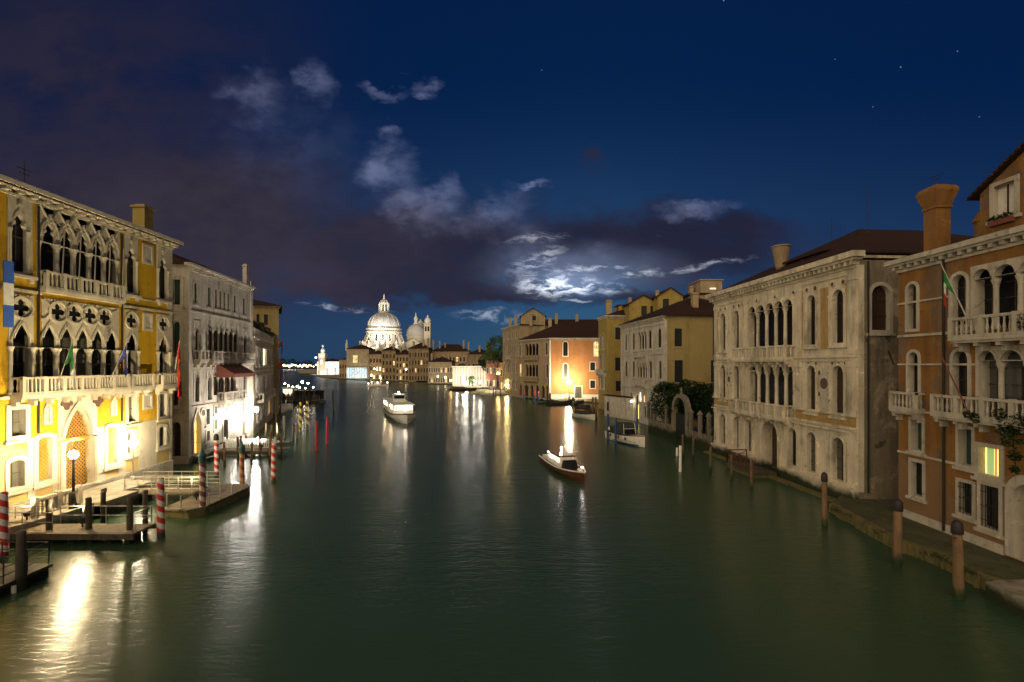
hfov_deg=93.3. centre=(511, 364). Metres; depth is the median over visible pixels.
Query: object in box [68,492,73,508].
mooring pole
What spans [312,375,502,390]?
bank
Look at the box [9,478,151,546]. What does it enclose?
terrace
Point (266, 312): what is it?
house
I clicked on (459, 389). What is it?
motorboat
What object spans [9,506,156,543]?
jetty
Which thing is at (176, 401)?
window
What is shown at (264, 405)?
window
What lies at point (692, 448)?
mooring pole
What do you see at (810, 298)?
window
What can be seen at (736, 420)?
window
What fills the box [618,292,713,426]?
palazzo
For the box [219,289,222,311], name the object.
window
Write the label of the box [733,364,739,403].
window
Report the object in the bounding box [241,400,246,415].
window
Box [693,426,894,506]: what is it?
bank
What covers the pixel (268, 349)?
window
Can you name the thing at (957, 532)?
mooring pole
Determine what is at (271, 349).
window
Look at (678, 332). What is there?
window
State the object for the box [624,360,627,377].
window
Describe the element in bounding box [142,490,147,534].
mooring pole
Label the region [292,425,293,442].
mooring pole
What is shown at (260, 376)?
window
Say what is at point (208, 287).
window
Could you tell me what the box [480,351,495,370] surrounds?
tree
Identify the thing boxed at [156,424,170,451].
window
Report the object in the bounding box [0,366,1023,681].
water
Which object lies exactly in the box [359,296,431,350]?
church
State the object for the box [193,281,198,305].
window
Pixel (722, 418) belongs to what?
window
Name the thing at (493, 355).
tree
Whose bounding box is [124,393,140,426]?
window
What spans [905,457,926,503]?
window
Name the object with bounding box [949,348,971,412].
window
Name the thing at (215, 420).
window
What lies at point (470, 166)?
sky
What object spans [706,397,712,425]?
evergreen bush
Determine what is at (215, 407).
window
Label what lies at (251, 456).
mooring pole
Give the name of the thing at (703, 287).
house
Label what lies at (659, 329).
window
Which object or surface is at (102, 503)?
mooring pole
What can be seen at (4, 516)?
mooring pole
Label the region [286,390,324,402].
ferry pontoon
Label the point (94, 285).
palace
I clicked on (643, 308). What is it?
window
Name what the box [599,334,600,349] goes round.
window
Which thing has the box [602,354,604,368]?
window
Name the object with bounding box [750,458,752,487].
mooring pole
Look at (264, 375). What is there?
window
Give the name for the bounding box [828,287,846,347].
window
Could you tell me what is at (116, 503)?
landing steps
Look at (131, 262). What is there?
window
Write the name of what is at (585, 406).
motorboat
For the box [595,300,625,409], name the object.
house
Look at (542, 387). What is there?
window
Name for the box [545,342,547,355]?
window
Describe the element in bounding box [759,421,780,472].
door
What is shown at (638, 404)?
window
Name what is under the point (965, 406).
flagpole
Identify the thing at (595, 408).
mooring pole
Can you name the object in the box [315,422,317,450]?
mooring pole
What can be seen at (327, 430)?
mooring pole
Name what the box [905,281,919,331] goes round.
window
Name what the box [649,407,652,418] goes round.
window
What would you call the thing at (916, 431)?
window
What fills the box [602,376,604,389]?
window
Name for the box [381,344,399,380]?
house
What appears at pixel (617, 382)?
window
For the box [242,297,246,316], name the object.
window
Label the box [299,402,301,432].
mooring pole
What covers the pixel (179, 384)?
flag
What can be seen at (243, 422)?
window
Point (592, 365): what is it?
window
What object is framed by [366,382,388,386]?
launch
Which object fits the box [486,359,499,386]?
house
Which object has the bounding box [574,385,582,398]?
door
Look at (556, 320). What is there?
house
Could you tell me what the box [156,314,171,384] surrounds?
window
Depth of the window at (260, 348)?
70.96 m
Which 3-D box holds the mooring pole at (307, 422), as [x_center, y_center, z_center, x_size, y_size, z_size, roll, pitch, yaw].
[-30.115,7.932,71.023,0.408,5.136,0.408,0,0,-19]
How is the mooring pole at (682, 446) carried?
in the water at (444, 534)
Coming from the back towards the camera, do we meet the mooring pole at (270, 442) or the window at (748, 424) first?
the mooring pole at (270, 442)
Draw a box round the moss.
[830,508,988,579]
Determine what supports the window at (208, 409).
in the palace at (212, 322)
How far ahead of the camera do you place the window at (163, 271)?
40.28 m
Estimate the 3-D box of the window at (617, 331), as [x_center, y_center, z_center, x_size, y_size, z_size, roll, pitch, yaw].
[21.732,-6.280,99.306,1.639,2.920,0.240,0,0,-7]
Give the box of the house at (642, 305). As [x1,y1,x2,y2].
[622,295,653,321]
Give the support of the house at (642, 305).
on the bank at (888, 502)
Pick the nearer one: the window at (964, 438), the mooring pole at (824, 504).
the window at (964, 438)
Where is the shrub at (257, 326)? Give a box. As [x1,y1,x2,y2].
[253,320,262,330]
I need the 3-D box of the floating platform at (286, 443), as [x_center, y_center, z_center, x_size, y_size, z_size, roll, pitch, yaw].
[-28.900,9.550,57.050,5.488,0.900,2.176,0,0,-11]
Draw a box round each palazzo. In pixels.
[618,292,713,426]
[705,218,973,499]
[884,141,1023,562]
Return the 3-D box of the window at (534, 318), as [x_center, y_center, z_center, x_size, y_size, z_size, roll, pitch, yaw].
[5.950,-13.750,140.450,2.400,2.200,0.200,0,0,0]
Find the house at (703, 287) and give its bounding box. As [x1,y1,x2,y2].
[683,279,723,299]
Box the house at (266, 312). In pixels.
[253,299,281,413]
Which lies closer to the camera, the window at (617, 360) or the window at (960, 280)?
the window at (960, 280)
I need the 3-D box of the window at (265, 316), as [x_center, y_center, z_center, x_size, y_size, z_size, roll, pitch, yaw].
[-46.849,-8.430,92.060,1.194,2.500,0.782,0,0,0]
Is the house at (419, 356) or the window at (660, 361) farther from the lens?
the house at (419, 356)
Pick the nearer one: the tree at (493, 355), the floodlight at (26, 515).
the floodlight at (26, 515)
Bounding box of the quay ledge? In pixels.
[703,451,835,501]
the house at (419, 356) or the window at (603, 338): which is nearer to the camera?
the window at (603, 338)
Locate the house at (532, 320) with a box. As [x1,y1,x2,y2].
[501,308,554,396]
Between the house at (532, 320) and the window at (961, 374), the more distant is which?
the house at (532, 320)
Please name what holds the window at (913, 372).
in the palazzo at (954, 463)
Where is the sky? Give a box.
[0,0,1023,365]
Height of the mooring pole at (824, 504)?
4.164 m
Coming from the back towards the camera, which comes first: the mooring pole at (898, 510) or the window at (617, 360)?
the window at (617, 360)
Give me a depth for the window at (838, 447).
34.25 m
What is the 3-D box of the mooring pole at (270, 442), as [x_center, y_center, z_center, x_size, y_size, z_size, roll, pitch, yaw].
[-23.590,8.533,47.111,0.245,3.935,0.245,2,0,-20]
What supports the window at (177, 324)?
in the palace at (212, 322)
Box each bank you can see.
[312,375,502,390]
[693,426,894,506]
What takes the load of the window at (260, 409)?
in the house at (264, 392)
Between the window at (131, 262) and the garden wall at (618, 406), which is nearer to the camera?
the window at (131, 262)
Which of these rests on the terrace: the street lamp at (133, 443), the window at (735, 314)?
the street lamp at (133, 443)
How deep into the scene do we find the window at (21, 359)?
28.83 m
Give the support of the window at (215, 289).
in the palace at (212, 322)
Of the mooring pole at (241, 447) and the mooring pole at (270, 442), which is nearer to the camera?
the mooring pole at (241, 447)
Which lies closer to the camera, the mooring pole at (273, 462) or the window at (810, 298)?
the window at (810, 298)
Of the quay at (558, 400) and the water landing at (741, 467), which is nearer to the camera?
the water landing at (741, 467)
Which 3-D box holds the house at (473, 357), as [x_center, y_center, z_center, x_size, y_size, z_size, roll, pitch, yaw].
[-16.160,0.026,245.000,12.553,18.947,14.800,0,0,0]
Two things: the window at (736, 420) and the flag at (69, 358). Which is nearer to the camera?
the flag at (69, 358)
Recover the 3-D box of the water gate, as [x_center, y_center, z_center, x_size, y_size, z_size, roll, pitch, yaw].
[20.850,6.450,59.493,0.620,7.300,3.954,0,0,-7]
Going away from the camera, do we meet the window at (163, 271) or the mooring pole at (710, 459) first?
the window at (163, 271)
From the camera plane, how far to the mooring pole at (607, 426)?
60.64 m
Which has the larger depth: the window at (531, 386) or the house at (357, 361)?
the house at (357, 361)
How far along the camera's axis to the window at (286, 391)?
132.48 m
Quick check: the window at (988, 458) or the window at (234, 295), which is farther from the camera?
the window at (234, 295)
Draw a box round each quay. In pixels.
[525,397,597,403]
[832,495,1023,579]
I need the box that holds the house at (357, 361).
[346,345,375,378]
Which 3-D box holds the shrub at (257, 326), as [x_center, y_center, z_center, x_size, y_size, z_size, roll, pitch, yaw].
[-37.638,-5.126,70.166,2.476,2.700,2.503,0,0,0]
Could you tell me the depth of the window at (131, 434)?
36.95 m
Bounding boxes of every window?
[3,404,34,444]
[5,456,32,495]
[7,194,37,283]
[7,294,36,394]
[32,433,59,489]
[103,423,122,471]
[123,429,139,459]
[124,233,141,301]
[124,309,140,385]
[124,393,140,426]
[156,244,172,306]
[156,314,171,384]
[156,391,170,421]
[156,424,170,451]
[172,276,184,308]
[172,318,184,361]
[172,372,180,408]
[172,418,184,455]
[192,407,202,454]
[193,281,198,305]
[204,407,211,427]
[205,429,211,444]
[206,285,211,308]
[213,405,218,416]
[213,417,219,432]
[214,288,218,310]
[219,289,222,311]
[222,417,229,443]
[223,291,226,312]
[227,292,230,313]
[233,294,237,314]
[233,404,238,421]
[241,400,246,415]
[241,419,245,437]
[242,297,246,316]
[255,313,260,321]
[255,345,258,367]
[255,375,258,397]
[255,406,257,425]
[259,346,261,366]
[259,375,261,395]
[259,404,261,422]
[263,313,269,326]
[263,347,266,366]
[263,374,266,392]
[263,402,266,419]
[268,349,270,366]
[268,373,269,390]
[268,399,269,414]
[271,349,273,366]
[271,373,272,389]
[283,389,291,393]
[519,364,521,376]
[519,384,521,395]
[524,384,528,395]
[528,313,536,320]
[530,384,533,396]
[535,385,538,396]
[541,385,544,397]
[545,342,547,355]
[546,364,548,377]
[546,385,548,397]
[562,341,568,356]
[563,363,568,377]
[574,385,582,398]
[589,362,595,370]
[589,380,595,388]
[593,341,597,356]
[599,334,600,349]
[599,354,600,368]
[602,334,604,349]
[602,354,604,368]
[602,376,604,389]
[614,327,620,340]
[614,357,620,371]
[614,380,620,392]
[624,333,627,351]
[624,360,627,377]
[631,332,634,351]
[631,360,634,378]
[638,391,641,402]
[638,404,639,419]
[641,306,646,315]
[644,405,646,418]
[647,329,651,350]
[648,360,652,379]
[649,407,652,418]
[657,327,661,349]
[658,359,661,380]
[662,298,669,307]
[673,328,683,347]
[674,360,683,383]
[709,360,712,383]
[718,312,726,352]
[718,363,726,401]
[718,412,726,446]
[731,415,739,450]
[733,309,739,347]
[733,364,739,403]
[744,417,753,455]
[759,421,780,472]
[785,426,797,470]
[803,293,818,348]
[803,363,817,415]
[803,430,818,477]
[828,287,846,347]
[828,363,845,419]
[828,435,846,486]
[866,282,895,335]
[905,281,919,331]
[905,416,926,456]
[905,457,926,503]
[906,349,920,407]
[948,271,969,327]
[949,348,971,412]
[952,425,975,473]
[952,477,976,523]
[970,441,1006,486]
[973,480,1004,539]
[985,174,1022,225]
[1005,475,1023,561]
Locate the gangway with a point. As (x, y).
(178, 489)
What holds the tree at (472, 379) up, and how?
on the bank at (344, 378)
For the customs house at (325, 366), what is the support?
on the bank at (344, 378)
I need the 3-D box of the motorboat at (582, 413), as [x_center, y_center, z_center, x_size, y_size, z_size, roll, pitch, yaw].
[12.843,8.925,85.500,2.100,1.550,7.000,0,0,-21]
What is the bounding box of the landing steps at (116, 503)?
[92,491,138,517]
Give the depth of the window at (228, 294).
54.72 m
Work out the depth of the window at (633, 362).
82.04 m
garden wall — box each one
[603,394,632,419]
[646,401,712,450]
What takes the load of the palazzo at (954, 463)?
on the bank at (888, 502)
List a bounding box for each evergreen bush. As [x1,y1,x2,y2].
[650,378,712,432]
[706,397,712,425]
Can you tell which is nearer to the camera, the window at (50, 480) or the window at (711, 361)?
the window at (50, 480)
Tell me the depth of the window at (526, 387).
135.69 m
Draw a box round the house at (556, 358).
[518,318,597,398]
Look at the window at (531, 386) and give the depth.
133.42 m
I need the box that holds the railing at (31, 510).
[10,501,32,518]
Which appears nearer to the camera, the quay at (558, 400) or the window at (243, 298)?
the window at (243, 298)
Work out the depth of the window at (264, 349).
76.71 m
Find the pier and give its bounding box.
[211,437,287,455]
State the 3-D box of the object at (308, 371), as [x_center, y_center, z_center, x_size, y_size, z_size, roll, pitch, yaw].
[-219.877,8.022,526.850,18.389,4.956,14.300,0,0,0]
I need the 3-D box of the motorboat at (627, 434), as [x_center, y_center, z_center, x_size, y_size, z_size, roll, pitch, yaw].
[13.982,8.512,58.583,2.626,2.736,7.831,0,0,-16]
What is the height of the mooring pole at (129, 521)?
3.421 m
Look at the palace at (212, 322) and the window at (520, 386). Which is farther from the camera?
the window at (520, 386)
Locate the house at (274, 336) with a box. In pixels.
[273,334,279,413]
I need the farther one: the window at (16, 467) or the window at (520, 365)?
the window at (520, 365)
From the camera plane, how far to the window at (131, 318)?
37.17 m
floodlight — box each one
[23,511,30,519]
[78,518,84,526]
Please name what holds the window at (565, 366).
in the house at (556, 358)
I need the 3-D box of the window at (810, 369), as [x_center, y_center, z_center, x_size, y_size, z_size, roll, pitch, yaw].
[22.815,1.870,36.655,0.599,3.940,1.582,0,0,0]
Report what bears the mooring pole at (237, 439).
in the water at (444, 534)
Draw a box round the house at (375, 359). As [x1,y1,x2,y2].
[369,350,381,378]
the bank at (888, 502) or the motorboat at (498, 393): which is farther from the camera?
the motorboat at (498, 393)
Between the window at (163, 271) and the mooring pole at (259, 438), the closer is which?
the window at (163, 271)
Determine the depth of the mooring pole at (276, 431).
58.34 m
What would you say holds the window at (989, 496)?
in the palazzo at (954, 463)
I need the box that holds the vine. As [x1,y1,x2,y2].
[962,317,1023,473]
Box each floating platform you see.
[165,478,249,518]
[244,440,290,446]
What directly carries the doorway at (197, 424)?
in the palace at (212, 322)
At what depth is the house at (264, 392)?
72.57 m
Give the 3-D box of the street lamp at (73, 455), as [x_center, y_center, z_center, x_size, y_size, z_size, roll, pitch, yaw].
[-26.000,6.804,28.650,0.460,3.392,0.460,0,0,0]
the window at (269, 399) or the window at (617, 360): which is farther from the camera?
the window at (617, 360)
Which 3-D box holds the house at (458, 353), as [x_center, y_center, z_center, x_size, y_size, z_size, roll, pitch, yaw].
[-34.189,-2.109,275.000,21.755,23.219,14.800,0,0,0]
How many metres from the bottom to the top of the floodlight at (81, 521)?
0.498 m
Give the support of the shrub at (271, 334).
on the house at (264, 392)
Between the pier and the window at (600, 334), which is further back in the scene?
the window at (600, 334)
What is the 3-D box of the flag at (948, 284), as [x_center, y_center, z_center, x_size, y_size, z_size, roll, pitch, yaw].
[22.066,-3.748,24.172,0.262,2.916,1.040,0,0,-31]
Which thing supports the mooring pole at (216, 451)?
in the water at (444, 534)
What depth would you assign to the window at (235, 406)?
56.74 m
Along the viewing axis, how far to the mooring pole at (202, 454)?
30.42 m
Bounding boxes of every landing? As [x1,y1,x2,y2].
[725,449,776,477]
[985,579,1023,617]
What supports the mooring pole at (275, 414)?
in the water at (444, 534)
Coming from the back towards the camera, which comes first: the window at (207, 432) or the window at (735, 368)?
the window at (207, 432)
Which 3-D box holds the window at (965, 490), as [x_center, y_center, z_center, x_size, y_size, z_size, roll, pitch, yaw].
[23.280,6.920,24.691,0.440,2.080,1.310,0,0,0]
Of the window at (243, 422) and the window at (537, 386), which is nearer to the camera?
the window at (243, 422)
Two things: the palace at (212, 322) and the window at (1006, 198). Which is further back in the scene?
the palace at (212, 322)
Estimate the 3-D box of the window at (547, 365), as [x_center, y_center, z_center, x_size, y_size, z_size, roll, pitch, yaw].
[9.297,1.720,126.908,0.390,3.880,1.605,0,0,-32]
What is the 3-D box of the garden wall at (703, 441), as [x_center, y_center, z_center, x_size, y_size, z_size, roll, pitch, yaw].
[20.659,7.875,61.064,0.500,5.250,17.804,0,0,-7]
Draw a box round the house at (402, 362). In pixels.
[395,347,408,380]
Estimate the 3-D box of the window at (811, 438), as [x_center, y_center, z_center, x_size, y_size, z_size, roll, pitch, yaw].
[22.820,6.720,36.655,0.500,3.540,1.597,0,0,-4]
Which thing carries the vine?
hanging from the palazzo at (954, 463)
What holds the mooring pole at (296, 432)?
in the water at (444, 534)
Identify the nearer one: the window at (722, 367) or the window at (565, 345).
the window at (722, 367)
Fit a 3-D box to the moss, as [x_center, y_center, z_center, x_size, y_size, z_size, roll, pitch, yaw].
[19.978,8.989,25.267,0.991,0.211,10.119,0,0,0]
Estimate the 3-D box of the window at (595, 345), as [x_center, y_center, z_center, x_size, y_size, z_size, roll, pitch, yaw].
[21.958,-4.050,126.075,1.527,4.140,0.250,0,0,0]
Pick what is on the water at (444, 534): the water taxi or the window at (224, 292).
the water taxi
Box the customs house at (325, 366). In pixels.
[310,345,338,374]
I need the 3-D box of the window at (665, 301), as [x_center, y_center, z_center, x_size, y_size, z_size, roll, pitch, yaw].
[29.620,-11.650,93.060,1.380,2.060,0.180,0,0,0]
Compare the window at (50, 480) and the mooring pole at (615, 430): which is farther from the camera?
the mooring pole at (615, 430)
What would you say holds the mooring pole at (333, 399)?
in the water at (444, 534)
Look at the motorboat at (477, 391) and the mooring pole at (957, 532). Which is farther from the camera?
the motorboat at (477, 391)
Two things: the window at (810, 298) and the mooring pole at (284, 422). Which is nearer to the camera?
the window at (810, 298)
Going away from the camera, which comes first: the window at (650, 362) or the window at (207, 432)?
the window at (207, 432)
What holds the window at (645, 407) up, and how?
in the palazzo at (671, 343)
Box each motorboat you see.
[279,403,292,412]
[449,387,476,390]
[472,389,498,393]
[480,390,496,394]
[489,391,508,395]
[571,409,594,419]
[574,404,594,411]
[605,422,644,447]
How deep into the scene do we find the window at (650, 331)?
74.73 m
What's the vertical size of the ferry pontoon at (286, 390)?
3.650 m
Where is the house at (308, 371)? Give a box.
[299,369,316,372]
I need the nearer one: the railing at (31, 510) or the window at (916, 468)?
the railing at (31, 510)
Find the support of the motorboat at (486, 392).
on the water at (444, 534)
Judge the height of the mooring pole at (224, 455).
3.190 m
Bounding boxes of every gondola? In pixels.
[538,399,574,403]
[545,400,583,405]
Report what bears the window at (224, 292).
in the palace at (212, 322)
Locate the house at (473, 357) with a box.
[466,345,486,365]
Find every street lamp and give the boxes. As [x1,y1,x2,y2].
[68,451,78,508]
[128,439,137,481]
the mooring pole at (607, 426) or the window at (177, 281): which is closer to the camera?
the window at (177, 281)
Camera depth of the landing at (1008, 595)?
18.97 m
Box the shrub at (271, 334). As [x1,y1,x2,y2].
[265,326,274,337]
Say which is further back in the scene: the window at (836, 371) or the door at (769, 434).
the door at (769, 434)
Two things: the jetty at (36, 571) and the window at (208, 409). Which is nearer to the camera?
the jetty at (36, 571)
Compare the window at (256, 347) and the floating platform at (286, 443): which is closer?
the floating platform at (286, 443)
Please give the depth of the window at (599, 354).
103.93 m
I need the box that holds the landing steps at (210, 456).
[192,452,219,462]
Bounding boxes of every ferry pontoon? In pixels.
[281,387,298,398]
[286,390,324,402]
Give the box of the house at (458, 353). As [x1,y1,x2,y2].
[431,340,470,365]
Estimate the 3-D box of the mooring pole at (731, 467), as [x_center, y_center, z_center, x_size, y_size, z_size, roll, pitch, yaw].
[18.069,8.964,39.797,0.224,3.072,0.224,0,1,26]
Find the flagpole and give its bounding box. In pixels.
[935,343,969,413]
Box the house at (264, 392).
[253,321,275,435]
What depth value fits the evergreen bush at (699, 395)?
62.13 m
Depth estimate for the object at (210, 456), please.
47.47 m
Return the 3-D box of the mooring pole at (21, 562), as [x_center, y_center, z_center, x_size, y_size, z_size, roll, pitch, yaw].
[-20.675,8.745,20.348,0.388,3.511,0.388,0,-1,-6]
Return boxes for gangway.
[124,471,219,493]
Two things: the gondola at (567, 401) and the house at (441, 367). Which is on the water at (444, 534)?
the gondola at (567, 401)
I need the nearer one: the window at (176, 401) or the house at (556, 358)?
the window at (176, 401)
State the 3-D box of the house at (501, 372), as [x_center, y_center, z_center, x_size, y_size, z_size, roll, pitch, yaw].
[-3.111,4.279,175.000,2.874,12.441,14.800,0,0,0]
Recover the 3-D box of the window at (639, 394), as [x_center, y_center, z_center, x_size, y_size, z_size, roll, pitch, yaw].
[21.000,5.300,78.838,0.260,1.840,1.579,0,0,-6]
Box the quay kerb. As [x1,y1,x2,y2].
[829,503,1002,589]
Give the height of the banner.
3.749 m
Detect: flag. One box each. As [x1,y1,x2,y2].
[56,341,73,388]
[107,343,126,385]
[174,340,181,396]
[274,359,281,382]
[940,262,966,316]
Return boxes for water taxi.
[539,447,585,484]
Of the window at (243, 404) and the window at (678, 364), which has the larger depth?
the window at (678, 364)
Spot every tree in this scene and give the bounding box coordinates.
[468,376,475,386]
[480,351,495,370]
[481,335,502,388]
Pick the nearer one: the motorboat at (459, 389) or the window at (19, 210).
the window at (19, 210)
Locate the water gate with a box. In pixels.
[672,387,690,443]
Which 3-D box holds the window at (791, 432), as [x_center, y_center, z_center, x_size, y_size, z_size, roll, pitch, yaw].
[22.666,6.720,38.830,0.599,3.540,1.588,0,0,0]
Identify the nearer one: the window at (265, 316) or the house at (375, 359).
the window at (265, 316)
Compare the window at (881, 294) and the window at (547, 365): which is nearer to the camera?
the window at (881, 294)
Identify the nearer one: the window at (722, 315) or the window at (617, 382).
the window at (722, 315)
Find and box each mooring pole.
[0,491,8,559]
[15,529,26,591]
[45,499,51,541]
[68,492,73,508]
[85,497,91,541]
[100,491,105,523]
[126,497,132,541]
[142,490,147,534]
[157,478,164,537]
[198,448,206,506]
[213,434,218,474]
[223,442,225,464]
[236,437,238,458]
[238,442,244,483]
[250,442,252,461]
[258,425,261,458]
[265,423,266,438]
[268,432,271,461]
[271,443,275,481]
[275,403,276,426]
[276,423,277,439]
[280,434,281,457]
[283,416,285,433]
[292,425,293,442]
[296,424,297,440]
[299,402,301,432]
[306,401,308,428]
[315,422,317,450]
[326,418,328,443]
[332,390,333,412]
[592,397,593,413]
[595,397,596,419]
[607,414,608,439]
[615,418,616,443]
[636,395,637,425]
[679,446,681,471]
[682,435,683,457]
[692,437,693,459]
[709,447,711,472]
[730,455,732,479]
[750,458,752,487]
[821,472,827,525]
[892,499,903,565]
[950,520,964,599]
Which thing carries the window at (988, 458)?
in the palazzo at (954, 463)
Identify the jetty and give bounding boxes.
[0,542,52,597]
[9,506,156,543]
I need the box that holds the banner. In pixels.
[3,260,13,327]
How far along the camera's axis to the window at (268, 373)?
81.52 m
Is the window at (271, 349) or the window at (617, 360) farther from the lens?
the window at (617, 360)
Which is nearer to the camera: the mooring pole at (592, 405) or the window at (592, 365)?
the mooring pole at (592, 405)
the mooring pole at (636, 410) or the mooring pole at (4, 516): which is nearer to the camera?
the mooring pole at (4, 516)
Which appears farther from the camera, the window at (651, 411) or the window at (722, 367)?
the window at (651, 411)
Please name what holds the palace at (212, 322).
on the left bank
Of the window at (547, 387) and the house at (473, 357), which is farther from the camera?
the house at (473, 357)
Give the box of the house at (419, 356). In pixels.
[408,338,432,381]
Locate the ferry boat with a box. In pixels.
[383,392,415,423]
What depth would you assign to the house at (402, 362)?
272.00 m
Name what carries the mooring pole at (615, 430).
in the water at (444, 534)
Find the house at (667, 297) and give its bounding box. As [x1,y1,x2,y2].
[651,287,684,310]
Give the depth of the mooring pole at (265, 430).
59.08 m
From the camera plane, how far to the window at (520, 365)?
138.13 m
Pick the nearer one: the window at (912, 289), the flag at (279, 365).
the window at (912, 289)
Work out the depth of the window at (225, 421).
54.36 m
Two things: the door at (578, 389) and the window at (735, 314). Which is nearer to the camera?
the window at (735, 314)
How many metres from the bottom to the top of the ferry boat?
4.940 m
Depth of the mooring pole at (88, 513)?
25.80 m
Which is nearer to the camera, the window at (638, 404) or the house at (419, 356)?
the window at (638, 404)
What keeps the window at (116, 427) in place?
in the palace at (94, 285)
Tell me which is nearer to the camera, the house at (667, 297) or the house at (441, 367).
the house at (667, 297)
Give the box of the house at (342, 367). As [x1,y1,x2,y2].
[338,358,345,376]
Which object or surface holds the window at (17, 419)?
in the palace at (94, 285)
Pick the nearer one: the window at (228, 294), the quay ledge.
the quay ledge
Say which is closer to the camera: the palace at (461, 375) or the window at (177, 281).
the window at (177, 281)
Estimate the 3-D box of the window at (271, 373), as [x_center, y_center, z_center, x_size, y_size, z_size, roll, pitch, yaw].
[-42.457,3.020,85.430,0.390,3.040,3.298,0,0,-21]
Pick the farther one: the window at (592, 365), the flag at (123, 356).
the window at (592, 365)
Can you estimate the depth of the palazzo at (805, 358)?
36.59 m
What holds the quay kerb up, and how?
on the quay at (982, 559)
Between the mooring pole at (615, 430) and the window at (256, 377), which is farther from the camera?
the window at (256, 377)
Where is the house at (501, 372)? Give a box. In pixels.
[499,359,502,389]
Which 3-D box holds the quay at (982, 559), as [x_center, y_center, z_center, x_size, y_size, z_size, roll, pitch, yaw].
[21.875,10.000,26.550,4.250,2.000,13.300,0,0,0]
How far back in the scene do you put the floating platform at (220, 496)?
31.71 m
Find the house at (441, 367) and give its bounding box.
[428,353,454,382]
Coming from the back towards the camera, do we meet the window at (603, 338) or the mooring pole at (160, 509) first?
the window at (603, 338)
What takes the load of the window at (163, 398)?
in the palace at (94, 285)
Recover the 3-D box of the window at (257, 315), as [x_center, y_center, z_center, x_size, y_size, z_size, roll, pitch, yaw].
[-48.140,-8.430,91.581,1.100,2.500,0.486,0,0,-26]
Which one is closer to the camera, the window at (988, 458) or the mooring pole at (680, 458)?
the window at (988, 458)
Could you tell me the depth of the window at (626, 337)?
85.37 m
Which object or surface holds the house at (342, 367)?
on the bank at (344, 378)
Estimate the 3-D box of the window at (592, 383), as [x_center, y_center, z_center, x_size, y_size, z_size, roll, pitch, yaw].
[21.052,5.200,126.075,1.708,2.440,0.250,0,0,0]
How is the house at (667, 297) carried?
on the bank at (888, 502)
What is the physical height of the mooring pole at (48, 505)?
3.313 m
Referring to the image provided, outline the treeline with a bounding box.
[279,358,333,366]
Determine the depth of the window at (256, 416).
67.47 m
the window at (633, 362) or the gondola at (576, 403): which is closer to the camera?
the window at (633, 362)
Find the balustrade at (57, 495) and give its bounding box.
[31,485,81,517]
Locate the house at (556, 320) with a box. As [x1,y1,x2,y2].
[545,313,597,324]
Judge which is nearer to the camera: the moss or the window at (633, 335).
the moss
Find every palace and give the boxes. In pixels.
[0,162,183,511]
[172,253,255,463]
[452,366,485,385]
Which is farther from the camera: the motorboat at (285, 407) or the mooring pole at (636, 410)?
the motorboat at (285, 407)

